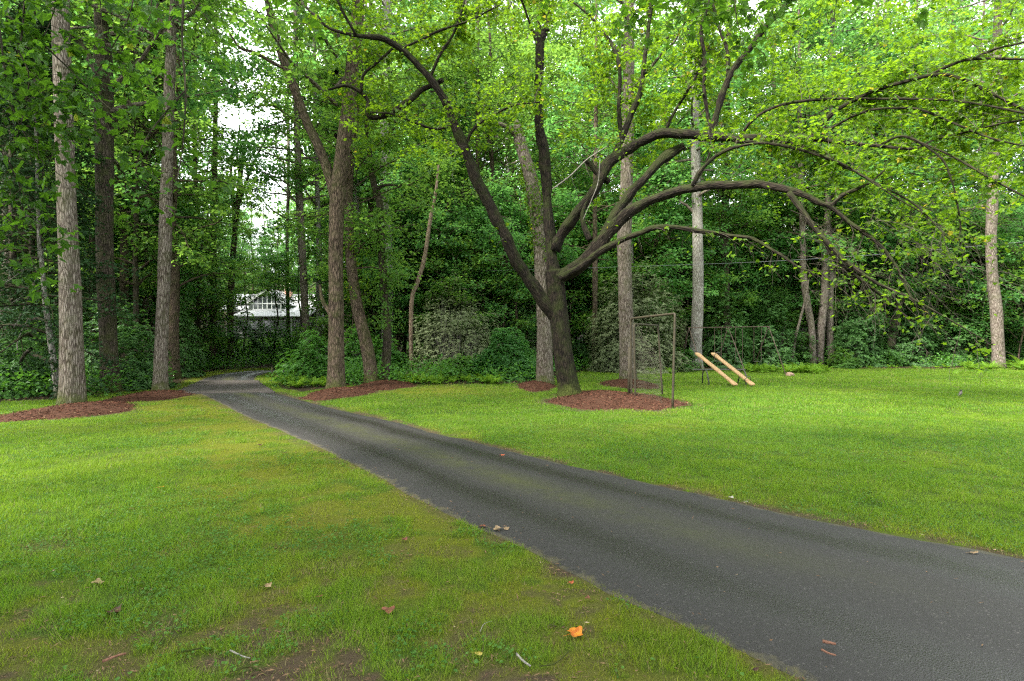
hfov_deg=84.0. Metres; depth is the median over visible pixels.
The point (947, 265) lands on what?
understorey tree
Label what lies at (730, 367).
seesaw
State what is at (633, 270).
sapling
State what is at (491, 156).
forest tree
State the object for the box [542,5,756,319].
forest tree
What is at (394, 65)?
poplar tree
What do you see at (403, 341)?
sapling
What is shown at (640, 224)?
understorey tree
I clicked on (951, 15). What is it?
forest tree
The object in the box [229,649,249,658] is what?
fallen twig
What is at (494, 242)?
understorey tree
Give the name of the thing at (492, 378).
fern
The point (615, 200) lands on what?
understorey tree
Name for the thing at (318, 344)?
shrub
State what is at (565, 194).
slender tree
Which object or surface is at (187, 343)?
rhododendron
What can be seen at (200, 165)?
forest tree
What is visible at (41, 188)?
forest tree
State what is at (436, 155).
slender tree
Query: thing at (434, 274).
sapling
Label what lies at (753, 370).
fern
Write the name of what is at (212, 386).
driveway
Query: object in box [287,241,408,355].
sapling
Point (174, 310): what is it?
forest tree
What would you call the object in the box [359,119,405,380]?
tree
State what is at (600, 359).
shrub
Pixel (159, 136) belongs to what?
forest tree
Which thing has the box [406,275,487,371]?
shrub
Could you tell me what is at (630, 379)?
backstop
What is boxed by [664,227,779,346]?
sapling
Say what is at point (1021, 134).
forest tree
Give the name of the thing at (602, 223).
understorey tree
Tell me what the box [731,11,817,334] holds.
forest tree
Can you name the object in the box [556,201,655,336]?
understorey tree
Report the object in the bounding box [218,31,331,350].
slender tree
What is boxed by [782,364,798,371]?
fern
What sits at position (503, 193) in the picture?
understorey tree
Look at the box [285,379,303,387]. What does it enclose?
fern
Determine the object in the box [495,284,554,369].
rhododendron
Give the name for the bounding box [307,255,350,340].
understorey tree
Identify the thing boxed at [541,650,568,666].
fallen twig
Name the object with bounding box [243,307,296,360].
shrub
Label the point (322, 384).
fern
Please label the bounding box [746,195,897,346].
understorey tree
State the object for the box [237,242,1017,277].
power line
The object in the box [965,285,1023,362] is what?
shrub
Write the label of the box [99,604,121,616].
fallen leaf
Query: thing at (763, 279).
understorey tree
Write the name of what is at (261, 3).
sky
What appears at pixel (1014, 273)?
understorey tree
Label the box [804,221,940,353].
sapling
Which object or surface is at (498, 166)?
forest tree
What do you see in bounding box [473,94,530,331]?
forest tree
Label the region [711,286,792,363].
rhododendron
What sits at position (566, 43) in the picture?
forest tree
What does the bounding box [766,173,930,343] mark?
understorey tree
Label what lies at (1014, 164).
forest tree
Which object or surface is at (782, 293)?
sapling
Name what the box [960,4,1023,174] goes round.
forest tree
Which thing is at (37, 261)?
sapling
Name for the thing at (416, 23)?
slender tree
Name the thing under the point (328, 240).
understorey tree
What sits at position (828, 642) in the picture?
bark strip
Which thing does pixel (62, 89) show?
overhanging tree
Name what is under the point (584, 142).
forest tree
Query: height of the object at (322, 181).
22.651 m
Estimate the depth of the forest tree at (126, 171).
32.75 m
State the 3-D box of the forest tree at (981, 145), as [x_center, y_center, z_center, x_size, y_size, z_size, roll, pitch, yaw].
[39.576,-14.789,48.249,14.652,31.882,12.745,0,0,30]
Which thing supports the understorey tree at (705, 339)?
on the ground at (296, 659)
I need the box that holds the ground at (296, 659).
[0,271,1023,680]
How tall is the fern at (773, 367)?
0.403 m
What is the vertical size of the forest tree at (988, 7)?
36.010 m
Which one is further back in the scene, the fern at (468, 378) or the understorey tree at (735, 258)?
the understorey tree at (735, 258)
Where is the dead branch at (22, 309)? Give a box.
[14,280,34,327]
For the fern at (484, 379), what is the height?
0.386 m
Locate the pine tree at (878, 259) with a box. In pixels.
[805,2,979,361]
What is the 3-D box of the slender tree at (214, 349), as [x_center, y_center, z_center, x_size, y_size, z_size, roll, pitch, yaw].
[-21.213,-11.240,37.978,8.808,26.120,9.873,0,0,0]
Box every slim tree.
[222,239,267,348]
[257,239,310,329]
[259,233,299,352]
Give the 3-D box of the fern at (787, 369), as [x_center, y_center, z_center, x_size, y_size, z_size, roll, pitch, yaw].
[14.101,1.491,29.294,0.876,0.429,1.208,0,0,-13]
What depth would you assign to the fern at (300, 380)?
20.18 m
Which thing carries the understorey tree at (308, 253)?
on the ground at (296, 659)
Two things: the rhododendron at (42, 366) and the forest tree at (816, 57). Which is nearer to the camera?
the rhododendron at (42, 366)
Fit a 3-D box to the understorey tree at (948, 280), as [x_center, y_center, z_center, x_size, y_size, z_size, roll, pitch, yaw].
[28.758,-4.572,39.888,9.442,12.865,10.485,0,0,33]
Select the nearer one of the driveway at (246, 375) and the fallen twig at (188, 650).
the fallen twig at (188, 650)
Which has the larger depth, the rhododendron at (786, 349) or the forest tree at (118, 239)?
the rhododendron at (786, 349)
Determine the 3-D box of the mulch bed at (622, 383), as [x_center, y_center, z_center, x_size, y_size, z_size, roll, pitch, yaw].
[4.408,1.586,21.971,2.218,0.262,4.747,0,0,0]
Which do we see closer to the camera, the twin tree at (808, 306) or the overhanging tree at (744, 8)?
the overhanging tree at (744, 8)
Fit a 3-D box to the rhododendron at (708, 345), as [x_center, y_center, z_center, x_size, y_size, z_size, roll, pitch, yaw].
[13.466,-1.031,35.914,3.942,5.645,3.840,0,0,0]
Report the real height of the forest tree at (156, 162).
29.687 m
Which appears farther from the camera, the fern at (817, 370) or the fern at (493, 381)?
the fern at (817, 370)
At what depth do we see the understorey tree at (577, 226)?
37.76 m
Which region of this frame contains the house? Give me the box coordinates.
[219,283,327,337]
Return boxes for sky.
[149,0,1023,272]
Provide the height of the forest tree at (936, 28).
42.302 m
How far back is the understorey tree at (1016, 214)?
41.91 m
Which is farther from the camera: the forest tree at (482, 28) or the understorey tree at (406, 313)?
the forest tree at (482, 28)
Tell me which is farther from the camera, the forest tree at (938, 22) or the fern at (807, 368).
the forest tree at (938, 22)
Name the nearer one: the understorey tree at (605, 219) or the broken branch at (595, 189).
the broken branch at (595, 189)
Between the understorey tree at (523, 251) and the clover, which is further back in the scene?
the understorey tree at (523, 251)
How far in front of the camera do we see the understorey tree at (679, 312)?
41.05 m
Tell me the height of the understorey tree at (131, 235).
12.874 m
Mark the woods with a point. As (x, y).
(323, 254)
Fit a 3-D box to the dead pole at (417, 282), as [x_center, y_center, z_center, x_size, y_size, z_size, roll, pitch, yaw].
[-4.483,-3.563,28.996,1.572,10.775,0.279,0,0,0]
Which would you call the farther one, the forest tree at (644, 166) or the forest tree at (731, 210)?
the forest tree at (644, 166)
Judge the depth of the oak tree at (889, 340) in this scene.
37.96 m
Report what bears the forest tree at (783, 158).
on the ground at (296, 659)
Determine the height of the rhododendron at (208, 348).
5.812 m
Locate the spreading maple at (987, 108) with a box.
[299,0,1023,396]
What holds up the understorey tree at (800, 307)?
on the ground at (296, 659)
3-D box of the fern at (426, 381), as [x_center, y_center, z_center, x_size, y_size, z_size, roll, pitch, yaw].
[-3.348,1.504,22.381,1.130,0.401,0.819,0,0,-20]
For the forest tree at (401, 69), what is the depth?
57.50 m
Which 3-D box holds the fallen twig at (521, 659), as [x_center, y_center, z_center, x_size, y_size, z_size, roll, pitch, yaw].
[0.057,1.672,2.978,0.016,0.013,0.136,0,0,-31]
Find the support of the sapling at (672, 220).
on the ground at (296, 659)
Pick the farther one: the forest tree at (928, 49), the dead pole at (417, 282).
the forest tree at (928, 49)
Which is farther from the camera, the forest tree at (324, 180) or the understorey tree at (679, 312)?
the forest tree at (324, 180)
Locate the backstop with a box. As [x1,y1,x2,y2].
[627,312,675,407]
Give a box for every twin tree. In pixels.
[717,0,971,365]
[720,0,908,364]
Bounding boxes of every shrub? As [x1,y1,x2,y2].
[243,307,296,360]
[271,339,326,380]
[272,324,313,368]
[286,314,327,363]
[292,328,327,377]
[344,327,376,379]
[370,324,409,378]
[404,269,501,374]
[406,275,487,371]
[425,353,482,378]
[470,327,536,380]
[584,257,696,373]
[586,286,638,369]
[664,347,702,371]
[826,347,862,368]
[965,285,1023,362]
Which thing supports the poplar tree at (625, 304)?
on the mulch bed at (622, 383)
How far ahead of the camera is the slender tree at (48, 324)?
16.94 m
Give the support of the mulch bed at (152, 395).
on the ground at (296, 659)
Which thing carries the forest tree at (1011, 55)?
on the ground at (296, 659)
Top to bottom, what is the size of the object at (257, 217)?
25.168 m
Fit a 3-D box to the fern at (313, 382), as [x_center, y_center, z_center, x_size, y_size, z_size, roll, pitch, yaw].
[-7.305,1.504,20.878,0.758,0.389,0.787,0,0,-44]
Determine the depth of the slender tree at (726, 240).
36.69 m
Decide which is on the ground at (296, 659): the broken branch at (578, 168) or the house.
the house
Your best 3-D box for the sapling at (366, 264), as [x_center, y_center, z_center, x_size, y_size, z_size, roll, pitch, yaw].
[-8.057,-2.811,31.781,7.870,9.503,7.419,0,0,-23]
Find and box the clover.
[0,392,1023,680]
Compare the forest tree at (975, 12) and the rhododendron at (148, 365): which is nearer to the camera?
the rhododendron at (148, 365)
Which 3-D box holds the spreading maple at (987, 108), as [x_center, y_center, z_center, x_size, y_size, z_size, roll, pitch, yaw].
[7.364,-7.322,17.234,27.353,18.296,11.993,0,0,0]
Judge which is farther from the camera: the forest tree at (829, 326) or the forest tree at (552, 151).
the forest tree at (552, 151)
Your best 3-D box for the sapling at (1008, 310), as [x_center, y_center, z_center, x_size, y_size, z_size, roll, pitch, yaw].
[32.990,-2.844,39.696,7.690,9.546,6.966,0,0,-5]
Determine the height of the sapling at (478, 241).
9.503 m
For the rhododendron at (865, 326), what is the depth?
37.31 m
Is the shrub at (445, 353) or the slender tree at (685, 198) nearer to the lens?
the shrub at (445, 353)
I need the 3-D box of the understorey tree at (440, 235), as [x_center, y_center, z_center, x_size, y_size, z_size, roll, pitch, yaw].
[-7.046,-4.651,31.637,10.648,13.081,9.589,0,0,-22]
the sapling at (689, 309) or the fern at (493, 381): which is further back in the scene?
the sapling at (689, 309)
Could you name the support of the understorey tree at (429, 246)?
on the ground at (296, 659)
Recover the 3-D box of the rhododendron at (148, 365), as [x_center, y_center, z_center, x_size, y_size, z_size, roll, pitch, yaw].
[-13.246,0.348,20.096,2.666,2.924,2.478,0,0,0]
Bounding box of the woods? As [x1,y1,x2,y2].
[209,213,1005,313]
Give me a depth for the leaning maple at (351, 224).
21.76 m
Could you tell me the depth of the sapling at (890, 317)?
39.98 m
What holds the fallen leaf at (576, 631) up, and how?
on the ground at (296, 659)
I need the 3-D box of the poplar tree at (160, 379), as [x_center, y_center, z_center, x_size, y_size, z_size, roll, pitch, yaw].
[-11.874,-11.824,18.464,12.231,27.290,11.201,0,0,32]
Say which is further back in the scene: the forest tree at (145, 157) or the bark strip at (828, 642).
the forest tree at (145, 157)
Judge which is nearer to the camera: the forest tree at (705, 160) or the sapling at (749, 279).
the sapling at (749, 279)
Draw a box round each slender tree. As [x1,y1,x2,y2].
[0,0,117,363]
[0,0,154,399]
[0,0,194,343]
[0,42,154,345]
[18,0,272,360]
[139,21,264,366]
[148,11,263,365]
[201,126,277,362]
[204,0,376,360]
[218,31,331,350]
[245,0,464,355]
[359,0,491,356]
[362,45,470,352]
[401,0,584,340]
[404,0,522,352]
[500,0,700,357]
[612,108,741,357]
[640,0,826,361]
[712,23,843,348]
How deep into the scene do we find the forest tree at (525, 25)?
47.13 m
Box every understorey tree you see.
[18,152,181,338]
[81,197,241,337]
[85,149,227,351]
[129,198,218,336]
[254,181,396,346]
[283,142,493,360]
[286,176,432,336]
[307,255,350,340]
[343,228,419,340]
[347,243,429,354]
[353,147,511,352]
[361,222,439,357]
[364,179,492,340]
[368,190,480,340]
[425,178,567,342]
[447,168,586,353]
[471,211,532,342]
[495,192,568,329]
[510,162,635,333]
[555,206,614,348]
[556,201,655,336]
[557,210,642,344]
[579,181,682,331]
[581,235,690,358]
[592,167,683,332]
[636,220,718,361]
[646,264,720,349]
[657,225,740,355]
[665,188,796,336]
[676,196,754,352]
[681,238,761,350]
[704,190,797,356]
[708,204,820,353]
[729,173,841,337]
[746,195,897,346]
[763,252,834,354]
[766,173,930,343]
[789,254,862,344]
[789,264,845,336]
[833,266,919,342]
[853,191,1023,350]
[856,175,1014,355]
[879,221,1012,349]
[908,261,975,346]
[915,219,1023,353]
[923,178,1023,361]
[930,203,1017,352]
[955,217,1023,340]
[979,203,1023,340]
[985,187,1023,287]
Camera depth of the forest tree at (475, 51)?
57.57 m
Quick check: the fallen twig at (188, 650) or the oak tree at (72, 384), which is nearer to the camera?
the fallen twig at (188, 650)
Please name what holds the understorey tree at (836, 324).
on the ground at (296, 659)
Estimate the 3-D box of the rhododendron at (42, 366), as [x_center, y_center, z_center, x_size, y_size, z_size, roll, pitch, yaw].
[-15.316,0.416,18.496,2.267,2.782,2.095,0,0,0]
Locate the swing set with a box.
[682,326,785,375]
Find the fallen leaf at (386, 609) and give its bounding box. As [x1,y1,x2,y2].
[382,606,394,612]
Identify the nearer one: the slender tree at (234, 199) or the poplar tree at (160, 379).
the poplar tree at (160, 379)
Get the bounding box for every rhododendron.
[0,296,44,363]
[0,338,51,398]
[2,315,58,394]
[15,305,93,374]
[83,295,154,386]
[89,309,177,390]
[179,292,206,377]
[181,283,242,365]
[217,309,275,362]
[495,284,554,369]
[553,300,616,366]
[702,279,756,368]
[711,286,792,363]
[731,288,817,367]
[824,289,901,367]
[825,320,878,367]
[882,295,948,366]
[910,314,990,365]
[1004,307,1023,362]
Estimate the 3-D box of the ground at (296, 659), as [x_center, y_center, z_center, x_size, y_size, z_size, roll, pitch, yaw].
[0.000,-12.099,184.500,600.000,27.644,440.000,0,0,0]
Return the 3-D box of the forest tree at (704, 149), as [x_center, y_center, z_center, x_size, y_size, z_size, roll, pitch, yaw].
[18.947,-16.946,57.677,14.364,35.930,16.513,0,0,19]
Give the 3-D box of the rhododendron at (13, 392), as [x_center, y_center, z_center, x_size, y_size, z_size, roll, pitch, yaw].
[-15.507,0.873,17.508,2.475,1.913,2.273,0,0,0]
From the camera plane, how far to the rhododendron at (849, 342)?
36.16 m
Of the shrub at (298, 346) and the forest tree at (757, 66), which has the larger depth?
the forest tree at (757, 66)
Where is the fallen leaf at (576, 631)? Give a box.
[565,626,582,636]
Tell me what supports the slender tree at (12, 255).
on the ground at (296, 659)
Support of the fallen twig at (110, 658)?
on the ground at (296, 659)
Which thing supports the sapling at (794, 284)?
on the ground at (296, 659)
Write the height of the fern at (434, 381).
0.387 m
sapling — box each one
[0,220,89,350]
[16,188,156,338]
[52,191,224,351]
[129,223,252,350]
[184,253,258,344]
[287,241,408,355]
[293,211,437,340]
[344,229,443,363]
[365,204,493,341]
[394,233,512,351]
[415,206,529,335]
[446,231,536,359]
[461,194,579,339]
[510,223,605,348]
[563,224,651,355]
[568,229,675,348]
[579,201,726,362]
[636,229,741,349]
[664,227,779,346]
[703,220,813,362]
[739,228,839,356]
[788,230,903,346]
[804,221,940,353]
[879,242,985,354]
[905,214,1022,351]
[914,234,1023,348]
[948,213,1023,359]
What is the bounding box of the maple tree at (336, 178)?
[224,0,480,388]
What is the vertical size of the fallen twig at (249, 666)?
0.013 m
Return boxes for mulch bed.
[0,400,137,421]
[99,389,193,402]
[299,386,377,400]
[353,379,416,390]
[517,381,555,391]
[545,389,691,409]
[600,379,659,388]
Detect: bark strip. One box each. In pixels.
[821,648,835,655]
[822,639,835,644]
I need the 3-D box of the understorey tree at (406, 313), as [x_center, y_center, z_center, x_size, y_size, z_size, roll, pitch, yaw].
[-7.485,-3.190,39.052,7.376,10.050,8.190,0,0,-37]
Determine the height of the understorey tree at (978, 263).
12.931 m
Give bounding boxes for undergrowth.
[0,325,1023,399]
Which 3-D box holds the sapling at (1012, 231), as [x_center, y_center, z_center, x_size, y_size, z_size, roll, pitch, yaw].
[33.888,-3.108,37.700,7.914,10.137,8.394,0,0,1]
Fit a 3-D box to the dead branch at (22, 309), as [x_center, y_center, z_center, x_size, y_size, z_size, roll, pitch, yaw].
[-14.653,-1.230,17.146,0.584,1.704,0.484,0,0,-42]
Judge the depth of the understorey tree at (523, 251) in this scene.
40.49 m
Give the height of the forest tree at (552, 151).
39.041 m
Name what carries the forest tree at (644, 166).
on the ground at (296, 659)
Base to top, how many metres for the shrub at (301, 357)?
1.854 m
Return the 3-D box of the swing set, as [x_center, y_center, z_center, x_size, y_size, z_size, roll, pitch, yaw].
[11.460,0.508,29.552,4.121,2.517,5.329,0,0,0]
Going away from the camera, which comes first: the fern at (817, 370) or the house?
the fern at (817, 370)
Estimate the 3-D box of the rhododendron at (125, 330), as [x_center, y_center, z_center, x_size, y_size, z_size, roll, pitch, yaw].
[-14.551,-0.003,20.919,3.329,3.644,2.872,0,0,0]
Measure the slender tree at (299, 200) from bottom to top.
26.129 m
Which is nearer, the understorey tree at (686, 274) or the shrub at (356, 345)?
the shrub at (356, 345)
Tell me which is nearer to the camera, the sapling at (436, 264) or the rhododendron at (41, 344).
the rhododendron at (41, 344)
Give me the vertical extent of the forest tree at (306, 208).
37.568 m
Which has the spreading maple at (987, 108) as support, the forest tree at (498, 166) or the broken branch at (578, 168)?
the broken branch at (578, 168)
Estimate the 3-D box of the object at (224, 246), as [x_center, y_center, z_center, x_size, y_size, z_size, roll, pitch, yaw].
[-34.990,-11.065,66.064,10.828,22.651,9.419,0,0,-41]
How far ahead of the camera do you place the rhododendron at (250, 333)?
41.50 m
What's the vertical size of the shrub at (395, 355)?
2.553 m
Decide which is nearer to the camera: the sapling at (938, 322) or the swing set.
the swing set
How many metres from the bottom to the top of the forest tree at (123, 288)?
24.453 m
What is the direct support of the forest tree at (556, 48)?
on the ground at (296, 659)
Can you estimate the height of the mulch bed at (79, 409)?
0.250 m
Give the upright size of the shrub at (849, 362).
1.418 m
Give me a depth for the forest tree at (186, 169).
41.92 m
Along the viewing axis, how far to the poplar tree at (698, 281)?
32.00 m
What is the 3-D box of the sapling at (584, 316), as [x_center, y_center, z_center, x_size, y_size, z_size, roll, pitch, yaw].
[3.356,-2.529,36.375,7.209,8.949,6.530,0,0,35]
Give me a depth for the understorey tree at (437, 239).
37.25 m
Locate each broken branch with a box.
[552,146,607,188]
[583,160,599,219]
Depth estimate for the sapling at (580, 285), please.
36.57 m
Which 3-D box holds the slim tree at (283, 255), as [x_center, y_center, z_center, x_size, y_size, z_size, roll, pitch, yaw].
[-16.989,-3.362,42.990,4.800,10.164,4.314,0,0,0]
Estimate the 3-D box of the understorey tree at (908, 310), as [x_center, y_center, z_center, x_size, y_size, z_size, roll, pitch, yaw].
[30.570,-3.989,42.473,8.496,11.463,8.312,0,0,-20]
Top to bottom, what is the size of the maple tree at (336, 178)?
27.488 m
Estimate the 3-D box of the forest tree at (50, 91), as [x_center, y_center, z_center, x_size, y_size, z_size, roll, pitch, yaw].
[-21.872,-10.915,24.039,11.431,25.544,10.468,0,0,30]
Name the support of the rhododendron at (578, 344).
on the ground at (296, 659)
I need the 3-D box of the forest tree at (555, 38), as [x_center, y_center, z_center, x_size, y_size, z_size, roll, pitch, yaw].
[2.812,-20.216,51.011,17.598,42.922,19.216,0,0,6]
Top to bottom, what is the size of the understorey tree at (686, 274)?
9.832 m
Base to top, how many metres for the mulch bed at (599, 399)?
0.250 m
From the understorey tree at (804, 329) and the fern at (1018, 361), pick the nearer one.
the fern at (1018, 361)
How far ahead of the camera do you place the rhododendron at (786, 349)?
36.46 m
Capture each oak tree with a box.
[0,0,279,392]
[51,0,87,405]
[811,0,1008,363]
[870,0,1023,368]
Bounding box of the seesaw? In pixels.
[692,352,754,385]
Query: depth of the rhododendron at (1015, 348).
39.08 m
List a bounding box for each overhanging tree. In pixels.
[0,0,327,305]
[533,0,937,97]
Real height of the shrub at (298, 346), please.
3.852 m
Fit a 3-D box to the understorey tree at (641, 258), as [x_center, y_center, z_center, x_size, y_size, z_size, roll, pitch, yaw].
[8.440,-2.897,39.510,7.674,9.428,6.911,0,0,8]
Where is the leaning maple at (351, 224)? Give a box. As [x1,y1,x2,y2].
[232,36,463,383]
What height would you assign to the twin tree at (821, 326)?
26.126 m
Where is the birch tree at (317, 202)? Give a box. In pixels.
[233,0,412,357]
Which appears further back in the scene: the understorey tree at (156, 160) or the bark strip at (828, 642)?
the understorey tree at (156, 160)
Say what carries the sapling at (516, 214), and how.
on the ground at (296, 659)
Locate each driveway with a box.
[177,380,274,393]
[202,342,327,379]
[202,392,1023,680]
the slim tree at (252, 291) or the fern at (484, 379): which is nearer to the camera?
the fern at (484, 379)
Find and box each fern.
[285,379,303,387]
[288,377,306,387]
[304,376,321,386]
[311,380,325,386]
[398,371,409,378]
[413,373,427,382]
[414,375,433,382]
[427,375,445,383]
[461,373,475,382]
[478,374,492,383]
[479,374,501,382]
[488,375,498,383]
[747,364,760,371]
[756,365,773,372]
[766,365,781,370]
[778,366,793,372]
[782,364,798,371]
[792,365,816,372]
[794,364,811,372]
[812,367,825,372]
[957,360,978,369]
[981,361,999,369]
[999,354,1023,365]
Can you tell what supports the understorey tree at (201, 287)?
on the ground at (296, 659)
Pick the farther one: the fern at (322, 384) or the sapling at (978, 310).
the sapling at (978, 310)
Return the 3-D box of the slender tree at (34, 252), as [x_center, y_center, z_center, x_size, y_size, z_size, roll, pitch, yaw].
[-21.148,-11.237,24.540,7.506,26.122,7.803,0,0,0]
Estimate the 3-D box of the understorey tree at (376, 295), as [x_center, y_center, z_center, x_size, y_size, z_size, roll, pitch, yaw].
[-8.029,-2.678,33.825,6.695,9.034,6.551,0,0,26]
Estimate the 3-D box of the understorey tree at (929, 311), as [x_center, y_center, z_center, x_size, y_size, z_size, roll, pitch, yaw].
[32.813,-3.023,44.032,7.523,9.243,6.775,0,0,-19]
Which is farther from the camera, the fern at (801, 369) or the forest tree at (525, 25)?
the forest tree at (525, 25)
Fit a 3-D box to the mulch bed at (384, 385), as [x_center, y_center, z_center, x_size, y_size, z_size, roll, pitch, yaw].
[-4.677,1.601,21.249,2.344,0.241,5.060,0,0,0]
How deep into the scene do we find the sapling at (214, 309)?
33.12 m
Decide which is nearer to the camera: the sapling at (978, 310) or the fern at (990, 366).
the fern at (990, 366)
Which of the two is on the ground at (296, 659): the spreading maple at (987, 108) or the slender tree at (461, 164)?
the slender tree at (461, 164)
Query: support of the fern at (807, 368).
on the ground at (296, 659)
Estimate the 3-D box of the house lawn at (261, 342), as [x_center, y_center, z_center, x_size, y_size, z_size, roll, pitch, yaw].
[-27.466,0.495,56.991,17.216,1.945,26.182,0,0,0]
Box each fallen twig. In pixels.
[102,653,125,662]
[177,647,200,652]
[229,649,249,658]
[232,665,260,671]
[516,653,530,666]
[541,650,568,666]
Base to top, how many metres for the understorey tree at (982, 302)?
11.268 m
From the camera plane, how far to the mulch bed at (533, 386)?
20.16 m
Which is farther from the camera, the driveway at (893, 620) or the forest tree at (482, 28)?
the forest tree at (482, 28)
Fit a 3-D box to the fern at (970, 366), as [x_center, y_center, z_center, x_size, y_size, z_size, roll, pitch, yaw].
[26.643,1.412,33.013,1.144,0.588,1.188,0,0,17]
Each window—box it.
[248,293,284,308]
[265,320,273,331]
[295,320,301,331]
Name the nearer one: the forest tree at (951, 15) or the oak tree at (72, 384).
the oak tree at (72, 384)
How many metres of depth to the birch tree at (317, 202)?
31.27 m
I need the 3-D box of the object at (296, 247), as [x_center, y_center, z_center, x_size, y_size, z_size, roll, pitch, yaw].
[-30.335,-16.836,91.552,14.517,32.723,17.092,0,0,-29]
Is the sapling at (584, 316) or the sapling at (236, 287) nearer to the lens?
the sapling at (584, 316)
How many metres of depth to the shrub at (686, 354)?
31.57 m
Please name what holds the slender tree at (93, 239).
on the ground at (296, 659)
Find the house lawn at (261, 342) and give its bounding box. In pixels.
[201,337,352,357]
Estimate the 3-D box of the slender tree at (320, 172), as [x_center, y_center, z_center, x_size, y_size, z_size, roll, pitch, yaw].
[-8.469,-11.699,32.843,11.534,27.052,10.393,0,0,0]
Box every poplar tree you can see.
[44,0,284,390]
[259,0,491,359]
[515,0,739,378]
[593,0,797,370]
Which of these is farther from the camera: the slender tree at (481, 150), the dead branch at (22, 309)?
the slender tree at (481, 150)
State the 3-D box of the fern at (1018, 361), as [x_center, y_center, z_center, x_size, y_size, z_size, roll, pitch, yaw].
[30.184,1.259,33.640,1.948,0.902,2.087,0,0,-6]
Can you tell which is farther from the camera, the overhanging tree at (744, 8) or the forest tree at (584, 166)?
the forest tree at (584, 166)
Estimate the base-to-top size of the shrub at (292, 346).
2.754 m
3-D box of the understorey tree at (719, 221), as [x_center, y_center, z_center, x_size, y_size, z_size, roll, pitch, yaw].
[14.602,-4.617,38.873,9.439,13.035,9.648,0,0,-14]
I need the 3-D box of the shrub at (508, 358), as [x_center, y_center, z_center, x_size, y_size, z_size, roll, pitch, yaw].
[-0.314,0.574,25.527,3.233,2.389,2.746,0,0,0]
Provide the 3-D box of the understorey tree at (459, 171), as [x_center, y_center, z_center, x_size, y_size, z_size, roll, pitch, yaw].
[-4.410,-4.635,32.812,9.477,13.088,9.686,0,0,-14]
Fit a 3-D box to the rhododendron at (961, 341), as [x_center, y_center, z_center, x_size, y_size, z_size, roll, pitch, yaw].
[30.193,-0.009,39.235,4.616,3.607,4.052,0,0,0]
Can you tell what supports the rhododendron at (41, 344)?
on the ground at (296, 659)
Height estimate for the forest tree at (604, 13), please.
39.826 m
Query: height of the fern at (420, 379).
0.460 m
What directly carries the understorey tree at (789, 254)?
on the ground at (296, 659)
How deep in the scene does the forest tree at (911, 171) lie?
38.32 m
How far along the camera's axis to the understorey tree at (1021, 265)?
39.57 m
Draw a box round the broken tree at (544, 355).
[496,119,554,384]
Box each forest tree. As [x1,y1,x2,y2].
[0,0,139,360]
[0,4,214,293]
[0,32,83,257]
[18,50,163,350]
[36,0,240,365]
[51,0,289,378]
[72,2,242,353]
[81,0,256,357]
[81,1,222,292]
[84,33,241,285]
[128,88,242,344]
[253,0,475,334]
[255,1,402,283]
[299,43,378,338]
[365,0,447,346]
[379,0,519,181]
[392,0,598,335]
[395,0,550,189]
[415,1,601,352]
[446,0,588,335]
[454,0,606,346]
[471,0,619,298]
[472,41,614,212]
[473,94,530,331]
[521,1,661,343]
[524,0,679,198]
[534,98,657,220]
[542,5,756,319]
[558,77,613,339]
[579,11,781,358]
[597,103,710,331]
[636,60,771,346]
[656,31,751,342]
[709,0,855,348]
[710,9,805,175]
[719,52,862,301]
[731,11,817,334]
[737,0,993,344]
[740,10,919,350]
[747,0,937,366]
[786,0,982,342]
[804,0,987,346]
[855,7,1023,340]
[866,0,986,189]
[882,0,1023,161]
[891,20,991,188]
[915,2,1023,349]
[930,0,1023,187]
[955,48,1023,292]
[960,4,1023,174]
[999,80,1023,199]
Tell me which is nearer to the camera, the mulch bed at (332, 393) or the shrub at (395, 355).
the mulch bed at (332, 393)
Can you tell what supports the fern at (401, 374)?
on the ground at (296, 659)
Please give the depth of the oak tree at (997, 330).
34.86 m
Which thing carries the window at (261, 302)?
in the house
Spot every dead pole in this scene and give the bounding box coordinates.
[409,165,438,372]
[791,280,808,363]
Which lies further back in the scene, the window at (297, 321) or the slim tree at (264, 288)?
the window at (297, 321)
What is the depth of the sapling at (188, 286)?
28.72 m
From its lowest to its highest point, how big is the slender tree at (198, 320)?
26.123 m
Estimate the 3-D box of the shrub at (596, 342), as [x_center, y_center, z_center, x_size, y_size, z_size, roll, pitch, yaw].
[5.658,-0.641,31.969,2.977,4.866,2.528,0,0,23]
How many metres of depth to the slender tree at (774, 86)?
43.43 m
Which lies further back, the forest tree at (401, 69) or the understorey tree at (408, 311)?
the forest tree at (401, 69)

